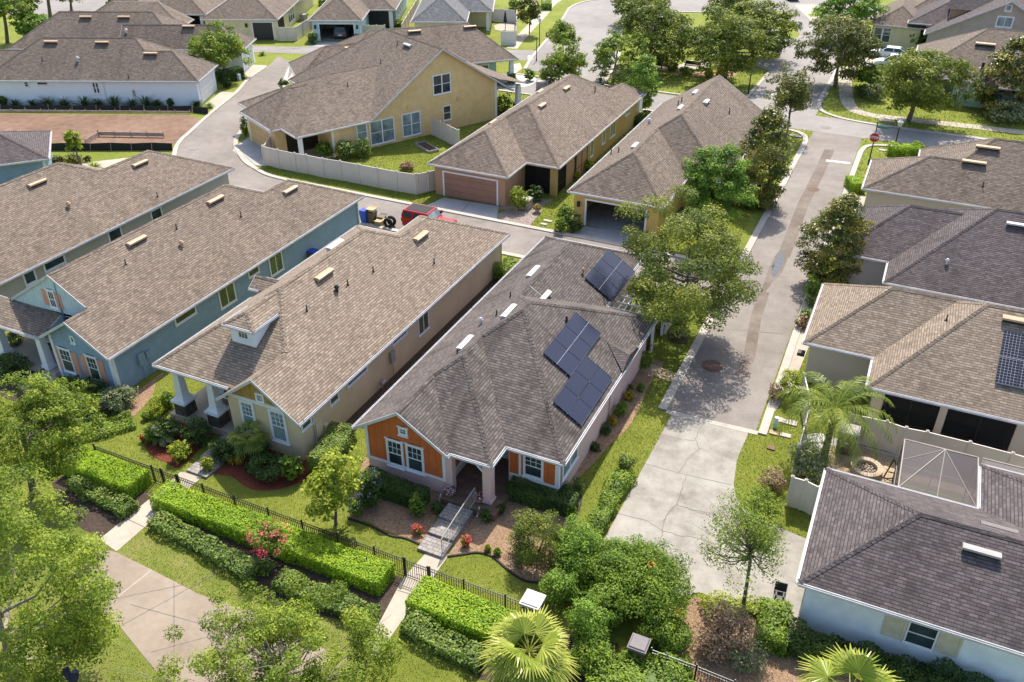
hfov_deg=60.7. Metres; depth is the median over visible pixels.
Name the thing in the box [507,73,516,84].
shrub
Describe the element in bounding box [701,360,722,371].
manhole cover
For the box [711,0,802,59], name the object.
park oak
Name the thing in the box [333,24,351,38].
parked car
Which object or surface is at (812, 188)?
manhole cover
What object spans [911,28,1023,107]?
house
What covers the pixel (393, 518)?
garden bed
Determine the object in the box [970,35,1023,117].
magnolia tree
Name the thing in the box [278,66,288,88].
driveway
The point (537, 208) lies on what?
flower pot
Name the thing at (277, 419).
window
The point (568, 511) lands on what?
shrub
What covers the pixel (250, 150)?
driveway
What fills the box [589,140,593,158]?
window
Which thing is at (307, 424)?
window
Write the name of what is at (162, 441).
sago cycad
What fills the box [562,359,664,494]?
garden bed
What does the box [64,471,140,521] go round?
juniper hedge
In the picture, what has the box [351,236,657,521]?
house
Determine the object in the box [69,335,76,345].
window
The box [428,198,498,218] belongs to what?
driveway
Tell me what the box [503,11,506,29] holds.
closed parasol
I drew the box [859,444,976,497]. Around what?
patio
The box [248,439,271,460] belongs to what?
shrub
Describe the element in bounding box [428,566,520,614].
iron fence
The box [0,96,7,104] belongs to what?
shrub
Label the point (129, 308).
house
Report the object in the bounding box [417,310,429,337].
window
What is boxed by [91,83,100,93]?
window
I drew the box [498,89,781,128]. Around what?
kerb
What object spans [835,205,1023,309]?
house
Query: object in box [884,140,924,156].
hedge
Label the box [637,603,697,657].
shrub
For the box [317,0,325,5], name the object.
shrub
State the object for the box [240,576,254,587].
shrub
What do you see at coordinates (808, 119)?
street
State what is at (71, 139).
young tree
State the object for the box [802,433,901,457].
pebble bed
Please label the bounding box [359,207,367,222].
wheeled bin
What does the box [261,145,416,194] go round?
vinyl fence
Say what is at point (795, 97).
young tree
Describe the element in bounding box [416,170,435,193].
vinyl fence
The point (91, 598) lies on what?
oak tree
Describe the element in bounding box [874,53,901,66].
parked car
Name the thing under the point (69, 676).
twin floodlight
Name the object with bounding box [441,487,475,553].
handrail
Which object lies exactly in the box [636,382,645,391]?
shrub
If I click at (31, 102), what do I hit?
spiky plant
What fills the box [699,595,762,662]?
shrub
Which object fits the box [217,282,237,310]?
window
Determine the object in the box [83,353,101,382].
window
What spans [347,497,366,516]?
shrub
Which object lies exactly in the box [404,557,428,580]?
iron gate
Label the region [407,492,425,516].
shrub
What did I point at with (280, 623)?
oak tree
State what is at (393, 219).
old tyre
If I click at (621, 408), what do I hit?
shrub
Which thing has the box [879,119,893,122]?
drain
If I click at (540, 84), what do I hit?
air conditioner
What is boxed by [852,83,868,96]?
shrub
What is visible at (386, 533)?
bed edging
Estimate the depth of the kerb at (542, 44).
119.45 m
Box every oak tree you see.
[0,369,106,496]
[0,463,124,681]
[99,571,407,681]
[613,184,762,337]
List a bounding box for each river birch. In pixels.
[539,39,588,79]
[545,18,582,54]
[588,29,654,86]
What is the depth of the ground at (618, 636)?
46.78 m
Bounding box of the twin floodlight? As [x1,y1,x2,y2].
[62,667,79,681]
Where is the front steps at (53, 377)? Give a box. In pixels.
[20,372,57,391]
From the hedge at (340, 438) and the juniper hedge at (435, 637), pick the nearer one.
the juniper hedge at (435, 637)
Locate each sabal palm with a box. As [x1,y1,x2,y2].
[477,604,579,681]
[795,643,904,681]
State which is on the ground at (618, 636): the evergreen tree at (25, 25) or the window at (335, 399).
the evergreen tree at (25, 25)
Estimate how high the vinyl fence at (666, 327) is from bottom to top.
1.930 m
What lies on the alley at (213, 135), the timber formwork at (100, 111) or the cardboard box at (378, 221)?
the cardboard box at (378, 221)
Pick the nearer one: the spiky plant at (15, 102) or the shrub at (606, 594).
the shrub at (606, 594)
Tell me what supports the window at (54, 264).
in the house at (55, 216)
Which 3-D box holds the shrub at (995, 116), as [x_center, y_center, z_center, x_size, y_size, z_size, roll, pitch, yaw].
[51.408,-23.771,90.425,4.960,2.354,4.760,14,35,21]
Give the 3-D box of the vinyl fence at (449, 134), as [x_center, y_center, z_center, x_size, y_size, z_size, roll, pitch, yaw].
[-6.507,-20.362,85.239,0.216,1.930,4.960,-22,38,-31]
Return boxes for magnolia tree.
[514,0,542,34]
[734,105,794,210]
[794,192,875,283]
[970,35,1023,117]
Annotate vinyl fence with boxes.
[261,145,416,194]
[263,137,271,147]
[276,17,312,40]
[362,24,384,31]
[401,0,418,27]
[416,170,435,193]
[431,116,459,144]
[491,9,516,44]
[664,275,691,333]
[785,475,821,516]
[792,372,812,473]
[846,413,1023,474]
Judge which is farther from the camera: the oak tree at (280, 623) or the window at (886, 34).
the window at (886, 34)
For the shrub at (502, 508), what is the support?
on the garden bed at (481, 533)
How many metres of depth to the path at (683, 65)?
109.23 m
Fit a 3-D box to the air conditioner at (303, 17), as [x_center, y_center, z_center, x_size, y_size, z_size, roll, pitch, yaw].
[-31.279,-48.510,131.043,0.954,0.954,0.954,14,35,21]
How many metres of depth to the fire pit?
43.94 m
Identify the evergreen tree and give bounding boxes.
[6,10,47,35]
[622,53,663,112]
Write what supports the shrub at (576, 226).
on the ground at (618, 636)
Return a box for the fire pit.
[850,456,883,479]
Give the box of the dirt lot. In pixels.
[0,113,200,143]
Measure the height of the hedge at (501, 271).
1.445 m
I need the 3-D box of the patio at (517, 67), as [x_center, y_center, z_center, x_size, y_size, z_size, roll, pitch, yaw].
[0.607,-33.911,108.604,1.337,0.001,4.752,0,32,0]
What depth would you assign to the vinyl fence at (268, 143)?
81.08 m
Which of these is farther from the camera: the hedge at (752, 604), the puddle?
the puddle
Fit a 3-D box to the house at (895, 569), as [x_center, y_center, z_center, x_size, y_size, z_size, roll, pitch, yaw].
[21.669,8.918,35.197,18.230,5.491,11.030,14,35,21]
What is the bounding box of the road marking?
[826,160,849,163]
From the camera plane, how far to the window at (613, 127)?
84.04 m
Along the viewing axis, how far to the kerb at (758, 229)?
71.41 m
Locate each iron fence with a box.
[92,444,163,483]
[176,474,404,574]
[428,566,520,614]
[650,647,736,681]
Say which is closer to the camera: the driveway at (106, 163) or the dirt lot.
the driveway at (106, 163)
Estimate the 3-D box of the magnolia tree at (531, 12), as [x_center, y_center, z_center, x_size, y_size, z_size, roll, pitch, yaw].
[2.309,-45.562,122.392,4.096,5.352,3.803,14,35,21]
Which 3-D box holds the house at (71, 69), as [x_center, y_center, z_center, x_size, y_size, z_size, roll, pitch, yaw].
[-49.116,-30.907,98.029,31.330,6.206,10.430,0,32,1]
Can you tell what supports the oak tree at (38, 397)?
on the ground at (618, 636)
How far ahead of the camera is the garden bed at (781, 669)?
34.35 m
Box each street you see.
[496,4,989,146]
[527,0,706,82]
[666,0,877,17]
[784,0,864,61]
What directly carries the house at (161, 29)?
on the ground at (618, 636)
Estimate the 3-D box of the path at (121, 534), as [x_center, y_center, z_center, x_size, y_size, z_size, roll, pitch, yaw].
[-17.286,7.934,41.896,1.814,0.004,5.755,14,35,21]
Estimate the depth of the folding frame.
43.27 m
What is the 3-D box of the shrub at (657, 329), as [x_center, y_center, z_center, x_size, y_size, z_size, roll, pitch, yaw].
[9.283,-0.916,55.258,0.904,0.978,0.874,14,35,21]
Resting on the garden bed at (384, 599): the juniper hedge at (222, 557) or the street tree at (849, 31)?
the juniper hedge at (222, 557)
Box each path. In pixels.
[101,472,200,550]
[371,553,448,655]
[507,0,560,48]
[639,364,675,381]
[659,60,707,68]
[838,72,1023,134]
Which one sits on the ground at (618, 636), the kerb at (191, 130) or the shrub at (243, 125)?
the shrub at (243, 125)
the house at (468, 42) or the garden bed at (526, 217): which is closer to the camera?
the garden bed at (526, 217)
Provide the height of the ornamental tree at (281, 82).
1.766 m
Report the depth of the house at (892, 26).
116.90 m
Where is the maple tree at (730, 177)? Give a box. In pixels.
[680,142,758,235]
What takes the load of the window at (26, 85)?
in the house at (71, 69)
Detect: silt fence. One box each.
[0,105,191,110]
[51,142,172,150]
[192,105,207,113]
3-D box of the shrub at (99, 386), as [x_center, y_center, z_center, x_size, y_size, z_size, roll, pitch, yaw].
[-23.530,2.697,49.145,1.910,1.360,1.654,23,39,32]
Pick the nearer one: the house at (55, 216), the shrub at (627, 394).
the shrub at (627, 394)
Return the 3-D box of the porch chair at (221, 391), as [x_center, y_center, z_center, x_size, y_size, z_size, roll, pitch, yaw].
[-16.061,2.979,48.254,0.660,0.920,0.780,14,35,21]
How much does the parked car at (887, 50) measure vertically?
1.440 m
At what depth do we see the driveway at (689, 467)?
41.66 m
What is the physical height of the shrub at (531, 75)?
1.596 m
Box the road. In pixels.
[667,131,861,430]
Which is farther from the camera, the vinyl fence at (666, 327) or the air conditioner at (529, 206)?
the air conditioner at (529, 206)
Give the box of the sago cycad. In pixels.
[148,424,179,446]
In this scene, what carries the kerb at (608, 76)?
on the ground at (618, 636)
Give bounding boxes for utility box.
[767,445,775,450]
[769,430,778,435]
[773,416,778,428]
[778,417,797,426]
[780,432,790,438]
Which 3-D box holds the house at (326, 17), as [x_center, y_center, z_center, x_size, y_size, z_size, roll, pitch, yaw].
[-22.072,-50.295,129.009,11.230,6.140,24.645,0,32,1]
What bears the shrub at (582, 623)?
on the garden bed at (484, 677)
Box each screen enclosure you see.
[891,439,978,506]
[969,458,1023,500]
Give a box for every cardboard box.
[366,205,377,212]
[375,213,386,218]
[375,217,384,225]
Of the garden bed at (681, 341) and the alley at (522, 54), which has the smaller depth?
the garden bed at (681, 341)
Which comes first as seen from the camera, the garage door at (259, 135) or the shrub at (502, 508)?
the shrub at (502, 508)
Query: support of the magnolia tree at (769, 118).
on the ground at (618, 636)
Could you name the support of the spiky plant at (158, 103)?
on the ground at (618, 636)
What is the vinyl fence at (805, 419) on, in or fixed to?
on the ground at (618, 636)
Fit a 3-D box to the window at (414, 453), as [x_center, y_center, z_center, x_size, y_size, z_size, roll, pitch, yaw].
[-4.694,5.722,42.277,1.108,1.750,0.100,14,35,21]
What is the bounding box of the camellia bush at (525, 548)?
[506,506,566,569]
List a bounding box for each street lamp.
[538,17,541,45]
[894,119,903,146]
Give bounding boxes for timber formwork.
[0,108,190,113]
[84,130,164,142]
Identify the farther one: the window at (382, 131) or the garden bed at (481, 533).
the window at (382, 131)
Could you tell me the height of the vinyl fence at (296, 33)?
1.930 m
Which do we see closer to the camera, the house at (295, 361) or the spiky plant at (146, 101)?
the house at (295, 361)
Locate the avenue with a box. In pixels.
[0,0,107,14]
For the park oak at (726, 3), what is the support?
on the ground at (618, 636)
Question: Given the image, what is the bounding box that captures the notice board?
[656,55,668,68]
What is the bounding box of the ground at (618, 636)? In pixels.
[0,0,1023,681]
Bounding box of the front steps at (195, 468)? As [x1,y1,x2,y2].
[186,433,246,478]
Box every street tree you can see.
[0,0,42,43]
[46,0,72,17]
[63,0,82,10]
[787,12,885,86]
[812,0,890,25]
[878,47,984,121]
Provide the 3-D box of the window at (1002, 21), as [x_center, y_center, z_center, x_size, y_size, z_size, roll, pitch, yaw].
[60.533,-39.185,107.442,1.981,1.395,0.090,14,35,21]
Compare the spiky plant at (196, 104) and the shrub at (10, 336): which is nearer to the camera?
the shrub at (10, 336)
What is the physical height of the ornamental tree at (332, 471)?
4.380 m
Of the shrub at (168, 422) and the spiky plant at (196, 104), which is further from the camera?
the spiky plant at (196, 104)
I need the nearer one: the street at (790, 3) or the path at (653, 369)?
the path at (653, 369)
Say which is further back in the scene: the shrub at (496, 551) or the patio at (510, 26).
the patio at (510, 26)
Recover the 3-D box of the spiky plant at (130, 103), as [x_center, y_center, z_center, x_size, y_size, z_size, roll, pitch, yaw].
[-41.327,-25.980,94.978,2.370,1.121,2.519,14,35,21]
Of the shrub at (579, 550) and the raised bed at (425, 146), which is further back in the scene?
the raised bed at (425, 146)
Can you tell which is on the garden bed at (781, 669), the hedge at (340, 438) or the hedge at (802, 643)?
the hedge at (802, 643)
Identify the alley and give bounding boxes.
[176,57,735,293]
[253,46,535,60]
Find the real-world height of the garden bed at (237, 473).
0.001 m
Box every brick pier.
[519,589,545,615]
[627,633,651,661]
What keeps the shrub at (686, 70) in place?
on the garden bed at (692, 74)
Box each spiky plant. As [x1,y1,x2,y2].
[7,98,21,104]
[24,100,42,104]
[35,94,54,104]
[54,96,72,105]
[72,95,94,105]
[83,160,104,168]
[89,98,105,104]
[105,95,124,105]
[123,96,139,105]
[133,95,158,105]
[146,98,164,105]
[186,99,203,106]
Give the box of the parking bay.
[756,38,798,70]
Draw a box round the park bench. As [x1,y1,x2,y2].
[684,60,700,68]
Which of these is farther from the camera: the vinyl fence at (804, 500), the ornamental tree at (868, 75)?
the ornamental tree at (868, 75)
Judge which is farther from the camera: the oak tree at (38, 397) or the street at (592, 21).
the street at (592, 21)
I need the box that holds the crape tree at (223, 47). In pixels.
[186,19,253,69]
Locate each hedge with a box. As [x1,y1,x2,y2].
[63,446,152,500]
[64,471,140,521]
[146,508,263,582]
[148,479,395,596]
[271,566,380,625]
[306,421,357,477]
[358,465,430,512]
[398,607,489,675]
[405,575,521,646]
[492,256,520,279]
[506,475,579,517]
[541,0,551,9]
[576,468,637,537]
[584,645,694,681]
[633,110,650,125]
[696,590,765,621]
[753,597,793,657]
[780,615,995,681]
[844,175,865,193]
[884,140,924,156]
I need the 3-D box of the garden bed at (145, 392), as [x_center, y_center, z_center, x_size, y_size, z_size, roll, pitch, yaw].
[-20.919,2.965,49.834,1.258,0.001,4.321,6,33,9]
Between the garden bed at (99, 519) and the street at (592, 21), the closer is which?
the garden bed at (99, 519)
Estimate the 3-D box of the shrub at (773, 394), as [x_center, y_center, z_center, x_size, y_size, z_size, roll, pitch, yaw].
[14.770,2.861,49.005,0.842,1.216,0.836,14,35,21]
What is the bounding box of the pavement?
[775,301,815,410]
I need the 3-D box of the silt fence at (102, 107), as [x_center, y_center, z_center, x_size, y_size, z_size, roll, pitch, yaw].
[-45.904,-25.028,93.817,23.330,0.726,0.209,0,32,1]
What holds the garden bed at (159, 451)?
on the ground at (618, 636)
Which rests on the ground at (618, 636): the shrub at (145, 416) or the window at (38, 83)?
the shrub at (145, 416)
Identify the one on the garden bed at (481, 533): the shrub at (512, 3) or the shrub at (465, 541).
the shrub at (465, 541)
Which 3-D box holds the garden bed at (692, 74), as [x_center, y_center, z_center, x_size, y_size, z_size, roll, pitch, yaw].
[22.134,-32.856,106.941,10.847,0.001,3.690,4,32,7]
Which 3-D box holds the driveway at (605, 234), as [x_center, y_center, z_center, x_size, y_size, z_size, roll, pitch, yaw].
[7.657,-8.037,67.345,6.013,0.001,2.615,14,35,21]
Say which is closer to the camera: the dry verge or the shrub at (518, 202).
the dry verge
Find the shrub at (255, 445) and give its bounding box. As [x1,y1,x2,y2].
[225,420,270,459]
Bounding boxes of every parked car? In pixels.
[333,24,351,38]
[401,203,456,225]
[871,45,905,57]
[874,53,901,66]
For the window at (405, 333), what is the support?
in the house at (295, 361)
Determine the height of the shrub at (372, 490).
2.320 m
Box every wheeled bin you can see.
[306,248,318,257]
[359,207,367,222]
[367,211,377,222]
[773,581,787,606]
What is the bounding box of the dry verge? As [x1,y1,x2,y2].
[0,500,375,681]
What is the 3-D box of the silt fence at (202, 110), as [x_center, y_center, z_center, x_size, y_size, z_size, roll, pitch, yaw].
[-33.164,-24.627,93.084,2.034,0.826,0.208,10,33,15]
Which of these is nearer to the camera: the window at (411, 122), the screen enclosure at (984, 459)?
the screen enclosure at (984, 459)
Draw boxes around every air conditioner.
[299,13,307,20]
[520,196,532,209]
[536,79,546,89]
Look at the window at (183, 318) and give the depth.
52.99 m
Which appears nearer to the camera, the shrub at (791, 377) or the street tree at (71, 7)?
the shrub at (791, 377)
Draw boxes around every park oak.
[610,0,671,24]
[611,0,700,66]
[685,2,779,79]
[707,0,752,16]
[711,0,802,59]
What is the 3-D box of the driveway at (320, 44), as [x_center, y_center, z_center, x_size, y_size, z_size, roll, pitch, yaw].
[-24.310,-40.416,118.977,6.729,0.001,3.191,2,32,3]
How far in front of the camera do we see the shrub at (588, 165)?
78.93 m
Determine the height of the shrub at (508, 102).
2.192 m
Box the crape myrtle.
[242,518,296,559]
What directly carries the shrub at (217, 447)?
on the garden bed at (237, 473)
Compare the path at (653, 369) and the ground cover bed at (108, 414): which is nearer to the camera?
the ground cover bed at (108, 414)
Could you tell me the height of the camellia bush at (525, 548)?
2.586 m
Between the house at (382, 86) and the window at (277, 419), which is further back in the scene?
the house at (382, 86)
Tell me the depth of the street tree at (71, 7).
136.66 m
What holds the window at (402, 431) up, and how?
in the house at (527, 366)
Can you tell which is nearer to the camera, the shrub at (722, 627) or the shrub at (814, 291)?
the shrub at (722, 627)
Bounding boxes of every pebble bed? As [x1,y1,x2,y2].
[505,74,535,86]
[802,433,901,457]
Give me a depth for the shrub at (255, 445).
44.14 m
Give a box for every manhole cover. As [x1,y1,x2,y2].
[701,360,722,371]
[806,186,819,191]
[819,125,831,128]
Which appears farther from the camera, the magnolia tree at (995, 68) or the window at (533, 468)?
the magnolia tree at (995, 68)
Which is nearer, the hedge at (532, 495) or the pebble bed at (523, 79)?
the hedge at (532, 495)
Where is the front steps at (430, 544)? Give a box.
[417,503,472,558]
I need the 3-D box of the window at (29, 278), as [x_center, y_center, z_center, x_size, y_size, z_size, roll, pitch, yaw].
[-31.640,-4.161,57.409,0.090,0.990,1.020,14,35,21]
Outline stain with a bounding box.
[760,252,787,291]
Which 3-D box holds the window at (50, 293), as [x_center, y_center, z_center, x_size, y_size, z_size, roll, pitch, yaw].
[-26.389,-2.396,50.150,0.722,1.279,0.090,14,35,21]
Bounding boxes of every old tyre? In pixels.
[383,218,392,227]
[387,216,395,225]
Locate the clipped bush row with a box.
[215,66,245,81]
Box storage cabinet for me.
[835,421,860,455]
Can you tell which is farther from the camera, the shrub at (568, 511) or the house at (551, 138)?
the house at (551, 138)
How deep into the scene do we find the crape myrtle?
37.65 m
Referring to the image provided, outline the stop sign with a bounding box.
[867,121,887,164]
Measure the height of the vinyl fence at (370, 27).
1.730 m
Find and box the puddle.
[772,253,783,276]
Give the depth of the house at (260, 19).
120.42 m
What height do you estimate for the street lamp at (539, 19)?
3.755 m
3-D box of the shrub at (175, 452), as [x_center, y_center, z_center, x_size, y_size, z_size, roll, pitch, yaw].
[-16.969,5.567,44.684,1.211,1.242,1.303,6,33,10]
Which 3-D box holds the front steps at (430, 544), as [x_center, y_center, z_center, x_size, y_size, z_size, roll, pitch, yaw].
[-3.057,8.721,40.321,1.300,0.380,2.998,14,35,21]
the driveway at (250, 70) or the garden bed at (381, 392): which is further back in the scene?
the driveway at (250, 70)
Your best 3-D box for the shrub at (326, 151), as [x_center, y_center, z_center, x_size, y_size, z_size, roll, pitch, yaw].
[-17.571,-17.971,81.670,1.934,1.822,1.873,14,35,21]
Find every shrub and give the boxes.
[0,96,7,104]
[0,351,33,378]
[6,332,23,346]
[52,155,65,162]
[55,373,85,392]
[63,152,84,163]
[74,376,108,401]
[84,155,91,161]
[98,383,138,410]
[139,434,146,441]
[140,412,150,420]
[142,421,157,444]
[146,403,164,417]
[147,415,183,443]
[148,395,166,408]
[161,391,175,407]
[166,98,174,105]
[166,439,192,462]
[180,415,213,448]
[199,455,213,472]
[206,437,238,464]
[221,77,231,87]
[225,420,270,459]
[226,455,234,464]
[234,454,244,465]
[238,116,248,135]
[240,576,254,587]
[243,450,283,482]
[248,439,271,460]
[256,557,274,576]
[278,453,304,480]
[306,32,317,43]
[313,139,333,156]
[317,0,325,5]
[333,140,356,159]
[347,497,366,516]
[352,137,372,158]
[356,468,381,507]
[395,18,402,26]
[399,161,413,170]
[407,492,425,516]
[411,523,424,535]
[430,500,443,513]
[460,533,471,546]
[479,508,491,522]
[484,544,491,552]
[493,547,501,556]
[495,503,505,514]
[497,91,512,112]
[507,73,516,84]
[508,0,519,7]
[508,186,530,209]
[524,68,535,80]
[525,184,543,201]
[538,566,584,608]
[540,70,557,82]
[551,513,606,584]
[553,216,567,231]
[556,204,573,219]
[556,528,603,566]
[561,480,572,495]
[562,590,614,653]
[564,504,576,516]
[565,211,583,231]
[568,536,632,596]
[569,636,618,675]
[571,476,584,493]
[574,171,579,180]
[584,159,594,169]
[588,571,636,629]
[590,441,600,451]
[600,422,611,435]
[604,535,652,590]
[607,537,696,624]
[608,414,618,426]
[613,399,628,416]
[616,453,639,471]
[621,534,661,588]
[622,389,634,401]
[628,384,633,390]
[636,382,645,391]
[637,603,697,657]
[639,350,655,369]
[646,335,651,350]
[654,321,664,332]
[666,62,678,70]
[679,66,695,74]
[692,626,734,664]
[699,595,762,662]
[723,635,770,674]
[739,482,786,518]
[756,464,787,493]
[768,381,781,401]
[773,368,801,402]
[785,440,831,484]
[794,314,808,328]
[798,308,812,321]
[803,274,821,307]
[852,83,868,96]
[863,82,886,101]
[910,25,932,44]
[985,99,1023,124]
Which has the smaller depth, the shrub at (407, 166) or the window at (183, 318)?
the window at (183, 318)
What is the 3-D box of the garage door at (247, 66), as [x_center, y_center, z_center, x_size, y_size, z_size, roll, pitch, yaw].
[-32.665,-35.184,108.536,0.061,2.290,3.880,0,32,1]
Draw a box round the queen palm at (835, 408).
[774,371,897,467]
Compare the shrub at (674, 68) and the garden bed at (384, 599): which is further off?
the shrub at (674, 68)
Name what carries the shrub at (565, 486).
on the garden bed at (481, 533)
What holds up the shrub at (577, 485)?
on the garden bed at (481, 533)
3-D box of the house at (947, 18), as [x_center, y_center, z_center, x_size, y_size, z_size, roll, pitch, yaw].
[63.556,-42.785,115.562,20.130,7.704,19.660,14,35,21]
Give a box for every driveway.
[78,158,126,167]
[206,91,233,107]
[238,137,265,165]
[244,65,265,76]
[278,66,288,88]
[306,42,337,46]
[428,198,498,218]
[573,226,644,246]
[584,415,807,621]
[794,4,824,25]
[843,58,875,77]
[857,195,865,205]
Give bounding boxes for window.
[22,269,37,287]
[23,82,29,87]
[36,82,48,85]
[43,255,67,273]
[44,288,59,309]
[55,345,77,374]
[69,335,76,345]
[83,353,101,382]
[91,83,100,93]
[107,226,122,241]
[150,207,162,219]
[174,306,197,326]
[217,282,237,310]
[237,331,249,340]
[238,399,257,431]
[248,266,260,279]
[254,392,264,405]
[267,408,290,445]
[268,251,284,277]
[301,418,313,433]
[329,393,339,407]
[347,367,368,389]
[356,124,368,140]
[369,116,395,145]
[384,436,405,470]
[392,330,408,346]
[396,425,408,438]
[401,110,421,137]
[403,442,424,476]
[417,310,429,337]
[432,72,450,95]
[442,104,451,121]
[480,64,488,68]
[522,455,543,482]
[562,448,578,482]
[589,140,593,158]
[602,130,605,145]
[609,121,615,139]
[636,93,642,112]
[873,27,883,41]
[881,28,891,42]
[901,622,939,652]
[957,83,969,94]
[995,15,1014,28]
[1004,4,1012,11]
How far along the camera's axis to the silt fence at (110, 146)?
83.49 m
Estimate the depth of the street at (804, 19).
127.92 m
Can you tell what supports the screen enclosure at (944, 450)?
on the ground at (618, 636)
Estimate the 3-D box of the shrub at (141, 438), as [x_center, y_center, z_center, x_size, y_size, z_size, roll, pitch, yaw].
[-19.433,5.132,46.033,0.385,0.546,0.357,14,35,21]
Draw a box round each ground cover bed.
[77,409,116,422]
[79,409,136,443]
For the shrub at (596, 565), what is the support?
on the ground at (618, 636)
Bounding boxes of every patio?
[494,22,514,30]
[514,63,521,72]
[826,445,897,485]
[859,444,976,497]
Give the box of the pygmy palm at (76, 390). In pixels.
[61,383,98,411]
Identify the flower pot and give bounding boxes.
[443,485,455,496]
[472,491,483,502]
[533,203,541,212]
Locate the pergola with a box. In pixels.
[609,289,663,352]
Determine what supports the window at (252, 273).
in the house at (129, 308)
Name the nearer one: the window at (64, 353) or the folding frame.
the folding frame
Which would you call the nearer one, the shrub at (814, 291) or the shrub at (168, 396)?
the shrub at (168, 396)
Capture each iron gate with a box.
[160,469,179,488]
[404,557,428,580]
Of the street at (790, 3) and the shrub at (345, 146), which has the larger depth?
the street at (790, 3)
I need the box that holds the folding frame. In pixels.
[883,459,901,478]
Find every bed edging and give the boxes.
[348,517,420,544]
[447,494,581,582]
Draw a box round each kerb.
[172,66,709,295]
[233,73,733,266]
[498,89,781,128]
[516,73,676,94]
[523,0,592,68]
[601,11,703,85]
[658,315,713,410]
[665,410,757,434]
[676,72,768,97]
[738,128,807,268]
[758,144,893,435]
[817,49,986,139]
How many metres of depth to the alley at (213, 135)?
81.34 m
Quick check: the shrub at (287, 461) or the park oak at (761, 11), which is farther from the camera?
the park oak at (761, 11)
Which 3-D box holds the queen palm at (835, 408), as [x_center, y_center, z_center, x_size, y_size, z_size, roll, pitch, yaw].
[16.125,4.188,43.927,6.048,4.229,5.611,14,35,21]
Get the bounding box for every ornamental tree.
[278,78,288,87]
[300,446,368,525]
[856,63,885,89]
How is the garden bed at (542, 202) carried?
on the ground at (618, 636)
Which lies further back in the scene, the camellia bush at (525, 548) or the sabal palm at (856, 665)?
the camellia bush at (525, 548)
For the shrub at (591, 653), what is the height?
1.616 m
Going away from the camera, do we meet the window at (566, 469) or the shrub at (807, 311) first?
the window at (566, 469)
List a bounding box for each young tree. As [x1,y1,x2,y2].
[62,129,82,164]
[692,488,789,605]
[763,62,815,136]
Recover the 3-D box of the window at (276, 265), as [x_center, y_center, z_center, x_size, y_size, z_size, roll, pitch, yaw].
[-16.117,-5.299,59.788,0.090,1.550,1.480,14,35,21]
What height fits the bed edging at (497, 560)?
0.070 m
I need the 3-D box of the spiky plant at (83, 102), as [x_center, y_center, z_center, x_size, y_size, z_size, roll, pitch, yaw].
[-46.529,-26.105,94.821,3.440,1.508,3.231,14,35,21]
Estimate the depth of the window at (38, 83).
94.44 m
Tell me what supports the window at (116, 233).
in the house at (55, 216)
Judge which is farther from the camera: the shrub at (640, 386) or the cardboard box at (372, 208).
the cardboard box at (372, 208)
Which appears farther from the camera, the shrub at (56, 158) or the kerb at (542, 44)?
the kerb at (542, 44)
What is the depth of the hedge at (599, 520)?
41.67 m
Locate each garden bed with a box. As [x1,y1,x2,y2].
[0,366,132,437]
[52,476,152,537]
[120,373,166,416]
[143,422,214,467]
[159,513,402,622]
[213,449,312,490]
[344,279,498,427]
[350,456,443,544]
[405,608,617,681]
[449,490,579,580]
[497,209,541,224]
[499,199,552,209]
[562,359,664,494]
[655,67,736,76]
[667,330,687,343]
[675,597,908,681]
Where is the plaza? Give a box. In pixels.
[67,549,329,681]
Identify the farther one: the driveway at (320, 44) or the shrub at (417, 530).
the driveway at (320, 44)
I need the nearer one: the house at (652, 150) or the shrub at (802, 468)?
the shrub at (802, 468)
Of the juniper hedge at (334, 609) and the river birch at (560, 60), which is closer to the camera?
the juniper hedge at (334, 609)
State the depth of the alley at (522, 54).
116.04 m
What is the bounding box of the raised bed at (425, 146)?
[415,141,438,153]
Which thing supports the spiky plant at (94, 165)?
on the ground at (618, 636)
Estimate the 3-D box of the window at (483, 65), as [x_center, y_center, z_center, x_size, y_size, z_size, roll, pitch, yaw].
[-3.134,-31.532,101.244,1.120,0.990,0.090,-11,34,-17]
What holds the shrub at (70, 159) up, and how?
on the ground at (618, 636)
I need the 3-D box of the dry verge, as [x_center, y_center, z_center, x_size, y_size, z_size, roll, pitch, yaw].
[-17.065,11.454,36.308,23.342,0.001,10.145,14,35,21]
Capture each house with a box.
[0,37,218,105]
[0,130,52,183]
[0,150,234,298]
[0,179,365,391]
[6,11,256,71]
[96,0,226,23]
[152,215,510,460]
[200,0,313,39]
[237,28,527,158]
[287,22,518,82]
[307,0,407,40]
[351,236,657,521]
[410,0,494,30]
[427,74,646,206]
[567,75,762,236]
[795,463,1023,681]
[797,283,1023,455]
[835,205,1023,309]
[861,138,1023,211]
[871,0,935,48]
[907,0,1023,42]
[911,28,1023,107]
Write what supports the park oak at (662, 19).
on the ground at (618, 636)
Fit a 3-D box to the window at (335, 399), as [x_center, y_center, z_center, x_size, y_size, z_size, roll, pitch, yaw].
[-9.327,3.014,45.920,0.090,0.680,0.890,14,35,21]
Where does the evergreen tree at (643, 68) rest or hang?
on the ground at (618, 636)
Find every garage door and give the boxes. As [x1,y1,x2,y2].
[198,71,215,103]
[243,44,253,69]
[248,119,272,147]
[251,21,274,39]
[442,170,497,205]

